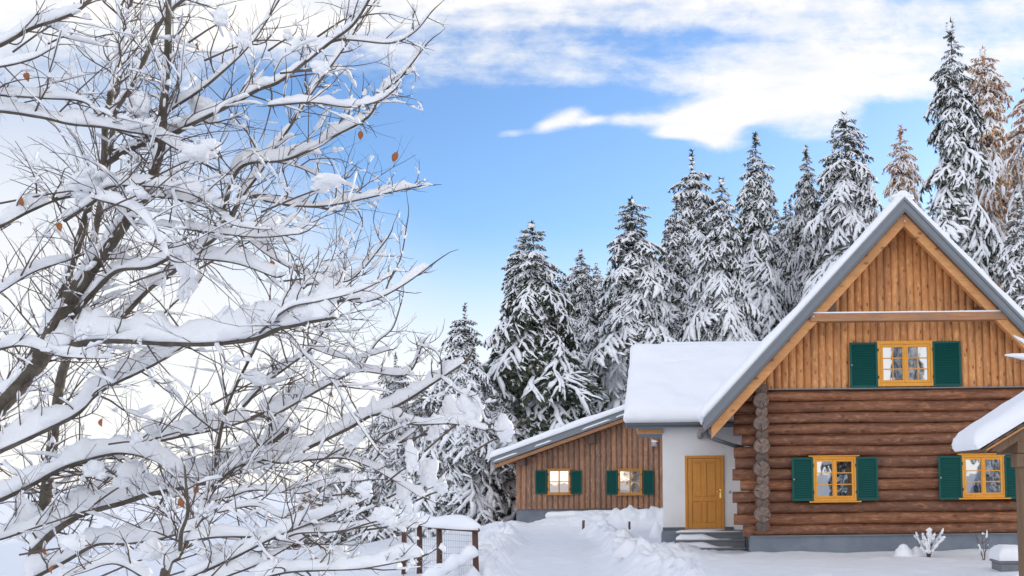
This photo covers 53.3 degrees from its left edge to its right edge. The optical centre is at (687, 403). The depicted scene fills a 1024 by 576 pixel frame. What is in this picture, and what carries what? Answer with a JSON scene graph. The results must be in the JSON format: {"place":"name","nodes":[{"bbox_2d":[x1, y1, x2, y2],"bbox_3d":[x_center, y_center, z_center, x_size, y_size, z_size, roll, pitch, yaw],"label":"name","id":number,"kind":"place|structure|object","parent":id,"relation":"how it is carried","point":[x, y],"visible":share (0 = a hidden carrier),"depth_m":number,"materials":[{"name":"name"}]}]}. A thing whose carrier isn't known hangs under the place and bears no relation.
{"place":"outdoors","nodes":[
{"label":"outdoors","id":0,"kind":"place"},
{"bbox_2d":[0,485,1018,575],"bbox_3d":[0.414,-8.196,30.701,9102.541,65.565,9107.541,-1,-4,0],"label":"snow ground","id":1,"kind":"structure","parent":0,"point":[602,543],"depth_m":25.29,"materials":[{"name":"white snow"}]},
{"bbox_2d":[0,0,458,453],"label":"bare tree","id":2,"kind":"object","parent":1,"relation":"on","point":[61,333],"visible":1,"depth_m":4.30,"materials":[{"name":"white plant"}]},
{"bbox_2d":[19,394,445,575],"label":"bare bush","id":3,"kind":"object","parent":1,"relation":"on","point":[290,529],"visible":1,"depth_m":4.11,"materials":[{"name":"white plant"}]},
{"bbox_2d":[0,2,522,575],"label":"bare tree","id":4,"kind":"object","parent":1,"relation":"on","point":[34,522],"visible":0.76,"depth_m":4.78,"materials":[{"name":"white plant"}]},
{"bbox_2d":[288,470,326,548],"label":"spruce tree","id":5,"kind":"object","parent":1,"relation":"on","point":[313,506],"visible":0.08,"depth_m":89.91,"materials":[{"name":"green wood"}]},
{"bbox_2d":[302,459,354,544],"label":"spruce tree","id":6,"kind":"object","parent":1,"relation":"on","point":[328,489],"visible":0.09,"depth_m":83.65,"materials":[{"name":"white plant"}]},
{"bbox_2d":[323,444,372,543],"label":"spruce tree","id":7,"kind":"object","parent":1,"relation":"on","point":[347,534],"visible":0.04,"depth_m":68.68,"materials":[{"name":"white plant"}]},
{"bbox_2d":[335,352,421,543],"bbox_3d":[-17.821,3.987,59.655,5.424,14.506,5.906,-3,-5,27],"label":"spruce tree","id":8,"kind":"object","parent":1,"relation":"on","point":[389,488],"visible":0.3,"depth_m":58.49,"materials":[{"name":"white plant"}]},
{"bbox_2d":[410,429,426,536],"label":"spruce tree","id":9,"kind":"object","parent":1,"relation":"on","point":[413,494],"visible":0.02,"depth_m":51.06,"materials":[{"name":"white plant"}]},
{"bbox_2d":[410,388,438,447],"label":"spruce tree","id":10,"kind":"object","parent":1,"relation":"on","point":[416,405],"visible":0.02,"depth_m":65.38,"materials":[{"name":"white plant"}]},
{"bbox_2d":[394,509,481,575],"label":"wooden railing","id":11,"kind":"object","parent":1,"relation":"on","point":[452,561],"visible":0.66,"depth_m":18.54,"materials":[{"name":"brown wood"}]},
{"bbox_2d":[407,302,511,541],"bbox_3d":[-10.470,1.977,45.113,5.498,13.302,5.050,-2,-5,23],"label":"spruce tree","id":12,"kind":"object","parent":1,"relation":"on","point":[466,494],"visible":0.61,"depth_m":44.00,"materials":[{"name":"white plant"}]},
{"bbox_2d":[482,358,523,520],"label":"spruce tree","id":13,"kind":"object","parent":1,"relation":"on","point":[497,407],"visible":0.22,"depth_m":46.16,"materials":[{"name":"white plant"}]},
{"bbox_2d":[483,229,575,364],"bbox_3d":[-9.731,-0.384,58.501,7.833,19.995,7.092,3,-6,-42],"label":"spruce tree","id":14,"kind":"object","parent":1,"relation":"on","point":[493,338],"visible":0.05,"depth_m":58.10,"materials":[{"name":"white plant"}]},
{"bbox_2d":[480,220,612,521],"bbox_3d":[-6.718,0.505,48.450,8.659,19.433,8.445,-1,-4,10],"label":"spruce tree","id":15,"kind":"object","parent":1,"relation":"on","point":[551,385],"visible":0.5,"depth_m":47.65,"materials":[{"name":"white plant"}]},
{"bbox_2d":[557,274,577,319],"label":"spruce tree","id":16,"kind":"object","parent":1,"relation":"on","point":[565,283],"visible":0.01,"depth_m":67.87,"materials":[{"name":"white plant"}]},
{"bbox_2d":[490,404,662,522],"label":"wooden barn","id":17,"kind":"structure","parent":1,"relation":"on","point":[607,460],"depth_m":41.82,"materials":[{"name":"wood"},{"name":"snow"}]},
{"bbox_2d":[546,468,571,494],"bbox_3d":[-5.410,3.271,41.762,1.121,1.111,0.170,-1,-4,0],"label":"window","id":18,"kind":"structure","parent":17,"relation":"in","point":[558,479],"depth_m":41.78,"materials":[{"name":"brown wood"}]},
{"bbox_2d":[616,468,643,495],"bbox_3d":[-2.429,3.277,41.759,1.180,1.123,0.170,-1,-4,0],"label":"window","id":19,"kind":"structure","parent":17,"relation":"in","point":[629,480],"depth_m":41.78,"materials":[{"name":"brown wood"}]},
{"bbox_2d":[651,440,657,446],"bbox_3d":[-1.403,1.641,41.757,0.290,0.289,0.358,-3,-5,31],"label":"wall lamp","id":20,"kind":"object","parent":17,"relation":"attached to","point":[653,443],"visible":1,"depth_m":41.64,"materials":[{"name":"grey plastic"}]},
{"bbox_2d":[545,510,611,517],"bbox_3d":[-3.932,4.825,40.350,3.609,1.051,1.038,-1,-4,0],"label":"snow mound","id":21,"kind":"object","parent":1,"relation":"on","point":[561,514],"visible":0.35,"depth_m":39.91,"materials":[{"name":"white snow"}]},
{"bbox_2d":[563,249,600,398],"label":"spruce tree","id":22,"kind":"object","parent":1,"relation":"on","point":[583,293],"visible":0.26,"depth_m":65.96,"materials":[{"name":"white plant"}]},
{"bbox_2d":[591,263,603,327],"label":"spruce tree","id":23,"kind":"object","parent":1,"relation":"on","point":[597,282],"visible":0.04,"depth_m":97.70,"materials":[{"name":"white plant"}]},
{"bbox_2d":[589,267,611,394],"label":"spruce tree","id":24,"kind":"object","parent":1,"relation":"on","point":[600,315],"visible":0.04,"depth_m":65.34,"materials":[{"name":"white plant"}]},
{"bbox_2d":[583,196,677,413],"bbox_3d":[-2.531,-0.599,52.086,7.682,20.966,7.389,-4,-6,42],"label":"spruce tree","id":25,"kind":"object","parent":1,"relation":"on","point":[634,298],"visible":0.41,"depth_m":51.40,"materials":[{"name":"white plant"}]},
{"bbox_2d":[649,522,661,537],"bbox_3d":[-1.026,4.111,32.283,0.565,0.580,0.600,-1,-4,0],"label":"snow mound","id":26,"kind":"object","parent":1,"relation":"on","point":[656,531],"visible":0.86,"depth_m":32.12,"materials":[{"name":"white snow"}]},
{"bbox_2d":[654,191,695,341],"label":"spruce tree","id":27,"kind":"object","parent":1,"relation":"on","point":[678,270],"visible":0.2,"depth_m":58.15,"materials":[{"name":"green plant"}]},
{"bbox_2d":[661,149,715,310],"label":"spruce tree","id":28,"kind":"object","parent":1,"relation":"on","point":[695,203],"visible":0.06,"depth_m":66.40,"materials":[{"name":"white plant"}]},
{"bbox_2d":[677,177,761,341],"bbox_3d":[1.948,-1.163,51.970,6.554,21.979,5.934,1,-4,-15],"label":"spruce tree","id":29,"kind":"object","parent":1,"relation":"on","point":[726,309],"visible":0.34,"depth_m":51.76,"materials":[{"name":"white plant"}]},
{"bbox_2d":[735,131,788,340],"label":"spruce tree","id":30,"kind":"object","parent":1,"relation":"on","point":[766,289],"visible":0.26,"depth_m":60.25,"materials":[{"name":"white plant"}]},
{"bbox_2d":[769,209,781,269],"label":"spruce tree","id":31,"kind":"object","parent":1,"relation":"on","point":[775,227],"visible":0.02,"depth_m":83.86,"materials":[{"name":"white plant"}]},
{"bbox_2d":[772,200,789,275],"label":"spruce tree","id":32,"kind":"object","parent":1,"relation":"on","point":[780,232],"visible":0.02,"depth_m":70.77,"materials":[{"name":"white plant"}]},
{"bbox_2d":[778,200,796,312],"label":"spruce tree","id":33,"kind":"object","parent":1,"relation":"on","point":[784,260],"visible":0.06,"depth_m":66.61,"materials":[{"name":"white plant"}]},
{"bbox_2d":[781,145,821,315],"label":"spruce tree","id":34,"kind":"object","parent":1,"relation":"on","point":[806,208],"visible":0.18,"depth_m":62.42,"materials":[{"name":"white plant"}]},
{"bbox_2d":[808,129,837,274],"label":"spruce tree","id":35,"kind":"object","parent":1,"relation":"on","point":[821,191],"visible":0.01,"depth_m":61.80,"materials":[{"name":"white plant"}]},
{"bbox_2d":[623,190,1023,552],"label":"log house","id":36,"kind":"structure","parent":1,"relation":"on","point":[857,389],"depth_m":24.91,"materials":[{"name":"brown wood"}]},
{"bbox_2d":[688,458,721,528],"bbox_3d":[0.463,2.505,27.835,0.932,1.953,0.103,-1,-4,0],"label":"door","id":37,"kind":"structure","parent":36,"relation":"in","point":[704,474],"depth_m":27.86,"materials":[{"name":"brown wood"}]},
{"bbox_2d":[808,455,861,502],"bbox_3d":[3.639,1.862,24.727,1.284,1.160,0.220,-1,-4,0],"label":"window","id":38,"kind":"structure","parent":36,"relation":"in","point":[834,477],"depth_m":24.72,"materials":[{"name":"yellow wood"}]},
{"bbox_2d":[876,340,933,386],"bbox_3d":[5.452,-1.011,25.007,1.428,1.148,0.150,-1,-4,0],"label":"window","id":39,"kind":"structure","parent":36,"relation":"in","point":[900,363],"depth_m":24.99,"materials":[{"name":"yellow wood"}]},
{"bbox_2d":[957,453,1010,498],"bbox_3d":[7.332,1.799,24.729,1.279,1.129,0.220,-1,-4,0],"label":"window","id":40,"kind":"structure","parent":36,"relation":"in","point":[983,477],"depth_m":24.72,"materials":[{"name":"yellow wood"}]},
{"bbox_2d":[800,111,884,301],"bbox_3d":[9.197,-3.506,57.209,8.420,27.676,8.099,1,-5,-24],"label":"spruce tree","id":41,"kind":"object","parent":1,"relation":"on","point":[847,214],"visible":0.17,"depth_m":57.02,"materials":[{"name":"white plant"}]},
{"bbox_2d":[881,124,924,211],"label":"larch tree","id":42,"kind":"object","parent":1,"relation":"on","point":[906,180],"visible":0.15,"depth_m":67.13,"materials":[{"name":"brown wood"}]},
{"bbox_2d":[892,544,913,556],"bbox_3d":[5.148,3.504,23.704,0.658,0.340,0.638,2,-5,-31],"label":"snow mound","id":43,"kind":"object","parent":1,"relation":"on","point":[903,550],"visible":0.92,"depth_m":23.58,"materials":[{"name":"white snow"}]},
{"bbox_2d":[912,546,925,555],"bbox_3d":[5.464,3.545,23.797,0.436,0.280,0.480,-1,-4,0],"label":"snow mound","id":44,"kind":"object","parent":1,"relation":"on","point":[916,550],"visible":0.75,"depth_m":23.68,"materials":[{"name":"white snow"}]},
{"bbox_2d":[912,526,945,556],"bbox_3d":[5.676,3.252,23.428,0.776,0.816,0.529,-1,-4,0],"label":"snowy shrub","id":45,"kind":"object","parent":1,"relation":"on","point":[929,543],"visible":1,"depth_m":23.34,"materials":[{"name":"white snow"}]},
{"bbox_2d":[924,195,935,220],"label":"spruce tree","id":46,"kind":"object","parent":1,"relation":"on","point":[928,207],"visible":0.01,"depth_m":85.47,"materials":[{"name":"white plant"}]},
{"bbox_2d":[916,16,1005,284],"bbox_3d":[14.114,-3.911,50.747,7.452,31.937,7.239,1,-5,-20],"label":"spruce tree","id":47,"kind":"object","parent":1,"relation":"on","point":[962,221],"visible":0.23,"depth_m":50.11,"materials":[{"name":"white plant"}]},
{"bbox_2d":[975,528,990,559],"bbox_3d":[6.641,3.135,22.401,0.502,0.862,0.208,-1,-4,0],"label":"snowy shrub","id":48,"kind":"object","parent":1,"relation":"on","point":[986,536],"visible":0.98,"depth_m":22.40,"materials":[{"name":"white snow"}]},
{"bbox_2d":[951,391,1023,575],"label":"wooden shelter","id":49,"kind":"object","parent":1,"relation":"on","point":[999,429],"visible":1,"depth_m":16.00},
{"bbox_2d":[961,45,1015,265],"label":"larch tree","id":50,"kind":"object","parent":1,"relation":"on","point":[995,200],"visible":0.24,"depth_m":63.75,"materials":[{"name":"brown wood"}]},
{"bbox_2d":[988,544,1018,571],"bbox_3d":[6.514,3.223,20.082,0.704,0.747,0.790,-1,-4,0],"label":"stone trough","id":51,"kind":"object","parent":1,"relation":"on","point":[1003,557],"visible":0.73,"depth_m":19.76,"materials":[{"name":"white"}]},
{"bbox_2d":[990,78,1023,290],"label":"larch tree","id":52,"kind":"object","parent":1,"relation":"on","point":[1015,143],"visible":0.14,"depth_m":57.22,"materials":[{"name":"brown wood"}]},
{"bbox_2d":[994,191,1023,310],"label":"spruce tree","id":53,"kind":"object","parent":1,"relation":"on","point":[1012,256],"visible":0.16,"depth_m":46.34,"materials":[{"name":"white plant"}]},
{"bbox_2d":[1004,335,1023,363],"bbox_3d":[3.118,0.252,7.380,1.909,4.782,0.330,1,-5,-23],"label":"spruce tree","id":54,"kind":"object","parent":1,"relation":"on","point":[1018,355],"visible":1,"depth_m":7.03,"materials":[{"name":"white plant"}]},
{"bbox_2d":[0,0,1023,487],"label":"sky","id":55,"kind":"structure","parent":0,"point":[554,114],"materials":[{"name":"blue"}]},
{"bbox_2d":[627,521,635,536],"bbox_3d":[-1.830,3.940,30.797,0.568,0.600,0.604,2,-5,-27],"label":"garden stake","id":56,"kind":"object","parent":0,"point":[629,526],"visible":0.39,"depth_m":30.73,"materials":[{"name":"brown"}]}
]}

